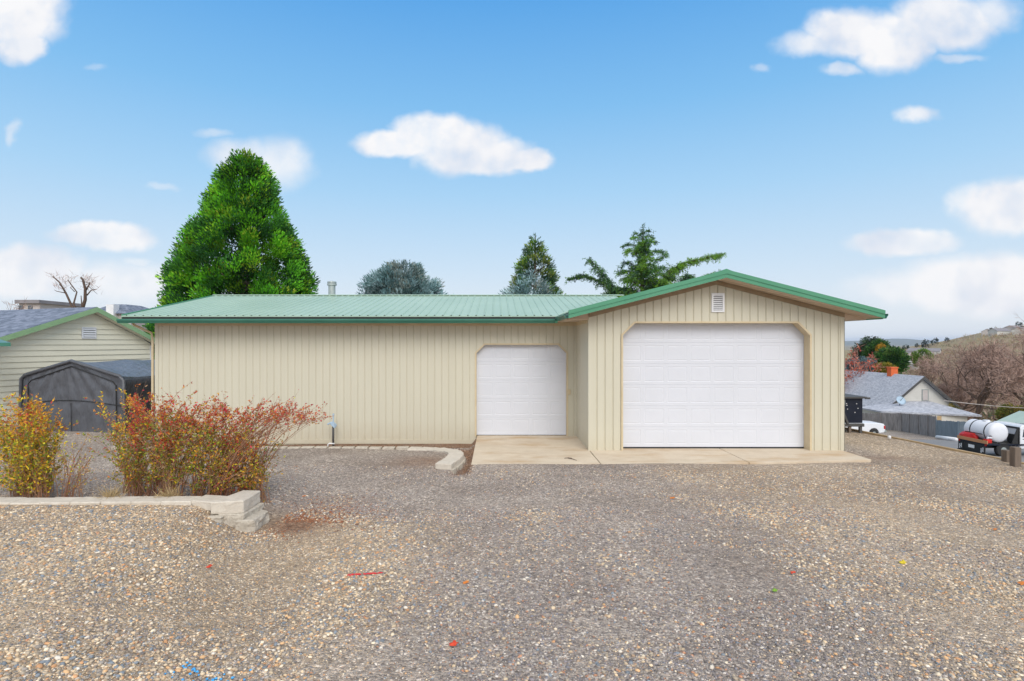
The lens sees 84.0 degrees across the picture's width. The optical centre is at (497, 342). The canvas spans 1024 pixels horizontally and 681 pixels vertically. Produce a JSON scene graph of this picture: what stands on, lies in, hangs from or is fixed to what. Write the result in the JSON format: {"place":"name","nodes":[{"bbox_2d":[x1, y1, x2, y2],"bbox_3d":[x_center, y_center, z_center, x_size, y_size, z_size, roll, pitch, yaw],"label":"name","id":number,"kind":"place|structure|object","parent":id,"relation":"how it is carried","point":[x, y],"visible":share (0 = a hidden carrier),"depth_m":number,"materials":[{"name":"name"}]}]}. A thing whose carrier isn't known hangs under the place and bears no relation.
{"place":"outdoors","nodes":[
{"label":"outdoors","id":0,"kind":"place"},
{"bbox_2d":[0,326,1023,680],"bbox_3d":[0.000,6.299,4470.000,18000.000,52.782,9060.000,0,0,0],"label":"ground","id":1,"kind":"structure","parent":0,"point":[880,452],"depth_m":6.75,"materials":[{"name":"grey gravel"}]},
{"bbox_2d":[2,296,39,309],"bbox_3d":[-27.552,-0.211,33.403,5.152,5.235,4.128,0,0,0],"label":"bare bush","id":2,"kind":"object","parent":1,"relation":"on","point":[18,305],"visible":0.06,"depth_m":32.97,"materials":[{"name":"grey plant"}]},
{"bbox_2d":[0,385,79,497],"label":"autumn shrub","id":3,"kind":"object","parent":1,"relation":"on","point":[31,473],"visible":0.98,"depth_m":8.93,"materials":[{"name":"yellow plant"}]},
{"bbox_2d":[15,300,80,309],"bbox_3d":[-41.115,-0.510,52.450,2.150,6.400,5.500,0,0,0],"label":"flat roof building","id":4,"kind":"structure","parent":1,"relation":"on","point":[42,304],"depth_m":50.29,"materials":[{"name":"beige concrete"}]},
{"bbox_2d":[47,269,100,307],"bbox_3d":[-26.806,-0.872,35.981,3.672,7.545,2.056,0,0,0],"label":"pruned tree","id":5,"kind":"object","parent":1,"relation":"on","point":[83,303],"visible":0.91,"depth_m":35.96,"materials":[{"name":"brown plant"}]},
{"bbox_2d":[52,433,98,496],"bbox_3d":[-6.576,1.938,8.894,1.023,1.225,0.483,0,0,18],"label":"sparse shrub","id":6,"kind":"object","parent":1,"relation":"on","point":[66,492],"visible":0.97,"depth_m":8.94,"materials":[{"name":"brown plant"}]},
{"bbox_2d":[0,307,154,424],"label":"neighbour house","id":7,"kind":"structure","parent":1,"relation":"on","point":[32,339],"depth_m":21.24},
{"bbox_2d":[18,359,154,434],"bbox_3d":[-12.873,1.751,20.886,4.169,2.423,6.100,0,0,12],"label":"storage tent","id":8,"kind":"object","parent":1,"relation":"on","point":[69,385],"visible":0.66,"depth_m":18.04,"materials":[{"name":"black fabric"}]},
{"bbox_2d":[100,304,148,331],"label":"grey roof house","id":9,"kind":"structure","parent":1,"relation":"on","point":[117,310],"depth_m":46.17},
{"bbox_2d":[0,490,267,531],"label":"retaining wall","id":10,"kind":"structure","parent":1,"relation":"on","point":[243,511],"depth_m":8.22,"materials":[{"name":"concrete"}]},
{"bbox_2d":[91,484,127,498],"bbox_3d":[-5.762,2.273,8.453,0.515,0.419,0.559,0,0,-38],"label":"grass tuft","id":11,"kind":"object","parent":10,"relation":"on","point":[110,493],"visible":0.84,"depth_m":8.48,"materials":[{"name":"beige plant"}]},
{"bbox_2d":[146,484,187,497],"bbox_3d":[-4.891,2.232,8.507,0.581,0.367,0.526,0,0,18],"label":"grass tuft","id":12,"kind":"object","parent":10,"relation":"on","point":[168,494],"visible":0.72,"depth_m":8.49,"materials":[{"name":"beige plant"}]},
{"bbox_2d":[76,383,285,496],"bbox_3d":[-5.253,1.600,9.394,3.777,1.913,1.976,0,0,0],"label":"autumn shrub","id":13,"kind":"object","parent":1,"relation":"on","point":[168,446],"visible":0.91,"depth_m":8.95,"materials":[{"name":"red plant"}]},
{"bbox_2d":[182,660,198,674],"bbox_3d":[-2.494,2.638,4.607,0.195,0.037,0.089,0,0,43],"label":"paint patch","id":14,"kind":"object","parent":1,"relation":"on","point":[192,669],"visible":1,"depth_m":4.59,"materials":[{"name":"blue paint"}]},
{"bbox_2d":[142,147,319,359],"bbox_3d":[-14.560,-3.971,31.951,10.398,13.930,8.348,0,0,0],"label":"conifer tree","id":15,"kind":"object","parent":1,"relation":"on","point":[239,206],"visible":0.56,"depth_m":30.50,"materials":[{"name":"green plant"}]},
{"bbox_2d":[199,423,277,502],"bbox_3d":[-4.063,1.916,8.931,1.196,1.426,1.265,0,0,0],"label":"autumn shrub","id":16,"kind":"object","parent":1,"relation":"on","point":[244,484],"visible":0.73,"depth_m":8.86,"materials":[{"name":"red plant"}]},
{"bbox_2d":[199,389,331,495],"bbox_3d":[-3.692,1.661,9.075,2.587,1.792,1.243,0,0,13],"label":"autumn shrub","id":17,"kind":"object","parent":1,"relation":"on","point":[276,415],"visible":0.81,"depth_m":8.84,"materials":[{"name":"red plant"}]},
{"bbox_2d":[111,446,465,474],"bbox_3d":[-5.185,2.772,14.782,9.862,0.392,2.671,0,0,18],"label":"garden edging","id":18,"kind":"object","parent":1,"relation":"on","point":[452,459],"visible":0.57,"depth_m":14.49,"materials":[{"name":"concrete"}]},
{"bbox_2d":[327,413,336,445],"bbox_3d":[-4.640,2.485,15.950,0.263,0.970,0.100,0,0,0],"label":"yard hydrant","id":19,"kind":"object","parent":1,"relation":"on","point":[333,424],"visible":0.88,"depth_m":15.92,"materials":[{"name":"white metal"}]},
{"bbox_2d":[347,572,382,575],"bbox_3d":[-1.529,2.675,6.571,0.401,0.020,0.061,0,0,-11],"label":"paint line","id":20,"kind":"object","parent":1,"relation":"on","point":[363,573],"visible":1,"depth_m":6.56,"materials":[{"name":"red paint"}]},
{"bbox_2d":[356,259,453,294],"bbox_3d":[-5.595,-1.026,34.030,6.824,8.042,5.440,0,0,0],"label":"blue spruce","id":21,"kind":"object","parent":1,"relation":"on","point":[388,279],"visible":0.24,"depth_m":32.89,"materials":[{"name":"green plant"}]},
{"bbox_2d":[449,640,458,645],"bbox_3d":[-0.387,2.661,5.036,0.092,0.020,0.064,-8,12,0],"label":"fallen leaf","id":22,"kind":"object","parent":1,"relation":"on","point":[454,643],"visible":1,"depth_m":5.02,"materials":[{"name":"red plant"}]},
{"bbox_2d":[116,269,887,450],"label":"shop building","id":23,"kind":"structure","parent":1,"relation":"on","point":[726,358],"depth_m":16.28,"materials":[{"name":"paint"}]},
{"bbox_2d":[477,345,565,434],"bbox_3d":[0.690,1.351,16.446,2.640,2.661,0.012,0,0,0],"label":"garage door","id":24,"kind":"structure","parent":23,"relation":"in","point":[521,389],"depth_m":16.44,"materials":[{"name":"white metal"}]},
{"bbox_2d":[623,323,803,448],"bbox_3d":[5.440,1.083,14.432,4.700,3.225,0.036,0,0,0],"label":"garage door","id":25,"kind":"structure","parent":23,"relation":"in","point":[686,385],"depth_m":14.42,"materials":[{"name":"white metal"}]},
{"bbox_2d":[498,268,560,294],"bbox_3d":[1.978,-0.737,34.969,4.600,7.701,4.774,0,0,0],"label":"blue spruce","id":26,"kind":"object","parent":1,"relation":"on","point":[542,285],"visible":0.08,"depth_m":34.39,"materials":[{"name":"green plant"}]},
{"bbox_2d":[508,232,566,294],"bbox_3d":[2.614,-2.230,38.012,5.543,10.444,4.364,0,0,0],"label":"fir tree","id":27,"kind":"object","parent":1,"relation":"on","point":[523,264],"visible":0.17,"depth_m":37.58,"materials":[{"name":"green plant"}]},
{"bbox_2d":[565,222,725,296],"bbox_3d":[9.460,-2.925,35.900,10.389,9.154,4.536,0,0,0],"label":"cedar tree","id":28,"kind":"object","parent":1,"relation":"on","point":[639,273],"visible":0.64,"depth_m":35.58,"materials":[{"name":"green plant"}]},
{"bbox_2d":[845,394,870,432],"bbox_3d":[9.925,2.163,17.846,2.250,1.095,2.009,0,0,0],"label":"dump box","id":29,"kind":"object","parent":1,"relation":"on","point":[853,410],"visible":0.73,"depth_m":16.95,"materials":[{"name":"black paint"}]},
{"bbox_2d":[845,356,877,371],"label":"blue spruce","id":30,"kind":"object","parent":1,"relation":"on","point":[860,361],"visible":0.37,"depth_m":88.89,"materials":[{"name":"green plant"}]},
{"bbox_2d":[845,344,881,390],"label":"red leaf tree","id":31,"kind":"object","parent":1,"relation":"on","point":[860,370],"visible":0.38,"depth_m":83.42,"materials":[{"name":"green plant"}]},
{"bbox_2d":[847,420,886,432],"bbox_3d":[31.284,7.441,50.950,5.846,1.819,1.964,0,0,0],"label":"pickup truck","id":32,"kind":"object","parent":1,"relation":"on","point":[872,426],"visible":0.3,"depth_m":50.00,"materials":[{"name":"white paint"}]},
{"bbox_2d":[850,336,885,357],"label":"evergreen tree","id":33,"kind":"object","parent":1,"relation":"on","point":[864,341],"visible":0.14,"depth_m":111.69,"materials":[{"name":"green plant"}]},
{"bbox_2d":[860,338,890,359],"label":"round tree","id":34,"kind":"object","parent":1,"relation":"on","point":[870,347],"visible":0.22,"depth_m":103.70,"materials":[{"name":"green plant"}]},
{"bbox_2d":[875,343,885,350],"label":"golden tree","id":35,"kind":"object","parent":1,"relation":"on","point":[879,347],"visible":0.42,"depth_m":101.06,"materials":[{"name":"yellow plant"}]},
{"bbox_2d":[862,413,900,430],"bbox_3d":[40.963,8.843,62.512,0.120,3.050,7.300,0,0,-14],"label":"wood fence","id":36,"kind":"object","parent":1,"relation":"on","point":[890,421],"visible":0.39,"depth_m":60.49,"materials":[{"name":"grey wood"}]},
{"bbox_2d":[871,362,898,373],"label":"yellow bush","id":37,"kind":"object","parent":1,"relation":"on","point":[883,365],"visible":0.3,"depth_m":87.05,"materials":[{"name":"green plant"}]},
{"bbox_2d":[871,345,910,373],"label":"round tree","id":38,"kind":"object","parent":1,"relation":"on","point":[898,357],"visible":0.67,"depth_m":96.58,"materials":[{"name":"green plant"}]},
{"bbox_2d":[845,367,981,421],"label":"grey roof house","id":39,"kind":"structure","parent":1,"relation":"on","point":[924,395],"depth_m":70.99,"materials":[{"name":"grey"}]},
{"bbox_2d":[896,395,905,404],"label":"satellite dish","id":40,"kind":"object","parent":39,"relation":"attached to","point":[901,400],"visible":0.98,"depth_m":68.92,"materials":[{"name":"blue paint"}]},
{"bbox_2d":[922,389,928,400],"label":"window","id":41,"kind":"structure","parent":39,"relation":"in","point":[922,389],"depth_m":70.95,"materials":[{"name":"metal"}]},
{"bbox_2d":[943,400,1021,407],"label":"utility wire","id":42,"kind":"object","parent":39,"relation":"attached to","point":[982,404],"visible":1,"depth_m":65.97,"materials":[{"name":"grey metal"}]},
{"bbox_2d":[906,348,922,354],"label":"hill house","id":43,"kind":"structure","parent":1,"relation":"on","point":[911,349],"depth_m":359.90,"materials":[{"name":"white paint"}]},
{"bbox_2d":[901,413,936,436],"bbox_3d":[40.102,7.979,54.324,0.120,2.975,9.176,0,0,20],"label":"wood fence","id":44,"kind":"object","parent":1,"relation":"on","point":[919,424],"visible":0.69,"depth_m":53.82,"materials":[{"name":"grey wood"}]},
{"bbox_2d":[910,348,933,375],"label":"light green tree","id":45,"kind":"object","parent":1,"relation":"on","point":[917,357],"visible":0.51,"depth_m":119.56,"materials":[{"name":"green plant"}]},
{"bbox_2d":[921,339,929,347],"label":"skyline tree","id":46,"kind":"object","parent":1,"relation":"on","point":[923,342],"visible":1,"depth_m":409.67,"materials":[{"name":"green plant"}]},
{"bbox_2d":[923,348,941,354],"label":"hill house","id":47,"kind":"structure","parent":1,"relation":"on","point":[935,350],"depth_m":337.19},
{"bbox_2d":[845,427,1023,463],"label":"timber edging","id":48,"kind":"object","parent":1,"relation":"on","point":[928,444],"visible":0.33,"depth_m":14.71,"materials":[{"name":"brown wood"}]},
{"bbox_2d":[930,337,938,344],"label":"skyline tree","id":49,"kind":"object","parent":1,"relation":"on","point":[936,340],"visible":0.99,"depth_m":419.60,"materials":[{"name":"grey plant"}]},
{"bbox_2d":[848,325,1023,419],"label":"brush","id":50,"kind":"object","parent":1,"relation":"on","point":[986,416],"visible":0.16,"depth_m":323.32,"materials":[{"name":"brown plant"}]},
{"bbox_2d":[935,435,957,440],"bbox_3d":[36.974,7.910,46.850,0.320,0.567,2.786,0,0,12],"label":"curb log","id":51,"kind":"object","parent":1,"relation":"on","point":[946,438],"visible":0.96,"depth_m":46.69,"materials":[{"name":"white paint"}]},
{"bbox_2d":[936,420,957,437],"bbox_3d":[38.470,7.606,48.650,0.120,2.052,2.400,0,0,-1],"label":"wood fence","id":52,"kind":"object","parent":1,"relation":"on","point":[947,428],"visible":0.66,"depth_m":48.63,"materials":[{"name":"wood"}]},
{"bbox_2d":[907,352,990,412],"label":"bare tree","id":53,"kind":"object","parent":1,"relation":"on","point":[925,372],"visible":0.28,"depth_m":106.58,"materials":[{"name":"brown plant"}]},
{"bbox_2d":[933,374,976,405],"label":"bare tree","id":54,"kind":"object","parent":1,"relation":"on","point":[949,394],"visible":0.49,"depth_m":80.15,"materials":[{"name":"brown plant"}]},
{"bbox_2d":[944,385,975,420],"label":"bare tree","id":55,"kind":"object","parent":1,"relation":"on","point":[972,411],"visible":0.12,"depth_m":97.16,"materials":[{"name":"brown plant"}]},
{"bbox_2d":[919,333,1023,418],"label":"bare tree","id":56,"kind":"object","parent":1,"relation":"on","point":[976,361],"visible":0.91,"depth_m":74.32,"materials":[{"name":"brown plant"}]},
{"bbox_2d":[946,349,1018,420],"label":"bare tree","id":57,"kind":"object","parent":1,"relation":"on","point":[983,377],"depth_m":121.19,"materials":[{"name":"brown plant"}]},
{"bbox_2d":[945,347,1021,420],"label":"bare tree","id":58,"kind":"object","parent":1,"relation":"on","point":[965,407],"visible":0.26,"depth_m":88.73,"materials":[{"name":"brown plant"}]},
{"bbox_2d":[981,329,988,335],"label":"hill house","id":59,"kind":"structure","parent":1,"relation":"on","point":[985,332],"depth_m":398.26,"materials":[{"name":"white"}]},
{"bbox_2d":[947,345,1023,408],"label":"bare tree","id":60,"kind":"object","parent":1,"relation":"on","point":[995,395],"visible":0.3,"depth_m":81.70,"materials":[{"name":"brown plant"}]},
{"bbox_2d":[950,339,1023,404],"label":"bare tree","id":61,"kind":"object","parent":1,"relation":"on","point":[1010,376],"visible":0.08,"depth_m":106.73,"materials":[{"name":"brown plant"}]},
{"bbox_2d":[952,363,1022,409],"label":"bare tree","id":62,"kind":"object","parent":1,"relation":"on","point":[978,390],"visible":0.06,"depth_m":97.17,"materials":[{"name":"brown plant"}]},
{"bbox_2d":[958,421,1022,434],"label":"wood fence","id":63,"kind":"object","parent":1,"relation":"on","point":[961,424],"visible":0.13,"depth_m":47.24,"materials":[{"name":"wood"}]},
{"bbox_2d":[988,328,1010,335],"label":"hill house","id":64,"kind":"structure","parent":1,"relation":"on","point":[998,331],"depth_m":378.09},
{"bbox_2d":[1001,449,1009,461],"bbox_3d":[11.422,2.727,12.750,0.146,0.625,0.146,0,0,0],"label":"wood post","id":65,"kind":"object","parent":1,"relation":"on","point":[1005,455],"visible":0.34,"depth_m":12.71,"materials":[{"name":"brown wood"}]},
{"bbox_2d":[988,316,1023,381],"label":"bare tree","id":66,"kind":"object","parent":1,"relation":"on","point":[1015,347],"visible":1,"depth_m":61.37,"materials":[{"name":"brown plant"}]},
{"bbox_2d":[993,402,1023,420],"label":"yellow bush","id":67,"kind":"object","parent":1,"relation":"on","point":[1001,413],"visible":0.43,"depth_m":73.97,"materials":[{"name":"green plant"}]},
{"bbox_2d":[997,411,1023,423],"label":"green roof shed","id":68,"kind":"structure","parent":1,"relation":"on","point":[1017,417],"depth_m":59.45,"materials":[{"name":"metal"}]},
{"bbox_2d":[1004,325,1019,329],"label":"hill house","id":69,"kind":"structure","parent":1,"relation":"on","point":[1010,326],"depth_m":394.07,"materials":[{"name":"white paint"}]},
{"bbox_2d":[1010,446,1020,466],"bbox_3d":[11.198,2.652,12.300,0.141,0.776,0.141,0,0,0],"label":"wood post","id":70,"kind":"object","parent":1,"relation":"on","point":[1015,456],"visible":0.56,"depth_m":12.23,"materials":[{"name":"brown wood"}]},
{"bbox_2d":[1011,327,1023,334],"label":"hill house","id":71,"kind":"structure","parent":1,"relation":"on","point":[1014,331],"depth_m":368.44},
{"bbox_2d":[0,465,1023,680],"bbox_3d":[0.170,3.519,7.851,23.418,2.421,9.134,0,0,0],"label":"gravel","id":72,"kind":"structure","parent":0,"point":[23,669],"depth_m":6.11,"materials":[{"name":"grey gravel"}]},
{"bbox_2d":[164,669,251,680],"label":"paint patch","id":73,"kind":"object","parent":72,"relation":"on","point":[216,678],"visible":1,"depth_m":4.51,"materials":[{"name":"blue paint"}]},
{"bbox_2d":[0,0,1023,341],"label":"sky","id":74,"kind":"structure","parent":0,"point":[865,152],"materials":[{"name":"blue"}]},
{"bbox_2d":[471,435,870,464],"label":"pavement","id":75,"kind":"structure","parent":0,"point":[524,449],"depth_m":13.63,"materials":[{"name":"concrete"}]},
{"bbox_2d":[845,339,937,345],"bbox_3d":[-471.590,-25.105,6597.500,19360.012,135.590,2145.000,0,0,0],"label":"hills","id":76,"kind":"structure","parent":0,"point":[902,342],"depth_m":6038.69,"materials":[{"name":"plant"}]},
{"bbox_2d":[914,440,1023,461],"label":"road","id":77,"kind":"structure","parent":0,"point":[954,444],"depth_m":41.64,"materials":[{"name":"grey asphalt"}]},
{"bbox_2d":[957,421,1023,455],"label":"flatbed truck","id":78,"kind":"object","parent":77,"relation":"on","point":[1015,437],"visible":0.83,"depth_m":32.38,"materials":[{"name":"black paint"}]},
{"bbox_2d":[959,431,978,438],"bbox_3d":[27.798,5.469,33.532,0.500,0.480,1.271,0,0,0],"label":"tarp bundle","id":79,"kind":"object","parent":78,"relation":"on","point":[969,434],"visible":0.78,"depth_m":33.36,"materials":[{"name":"red fabric"}]},
{"bbox_2d":[965,431,996,442],"bbox_3d":[27.676,5.462,32.614,0.648,0.533,1.524,0,0,-37],"label":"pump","id":80,"kind":"object","parent":78,"relation":"on","point":[988,439],"visible":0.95,"depth_m":32.20,"materials":[{"name":"red metal"}]},
{"bbox_2d":[964,419,1007,442],"bbox_3d":[28.371,5.109,33.075,1.240,1.220,2.050,0,0,0],"label":"water tank","id":81,"kind":"object","parent":78,"relation":"on","point":[997,432],"visible":0.93,"depth_m":32.39,"materials":[{"name":"white plastic"}]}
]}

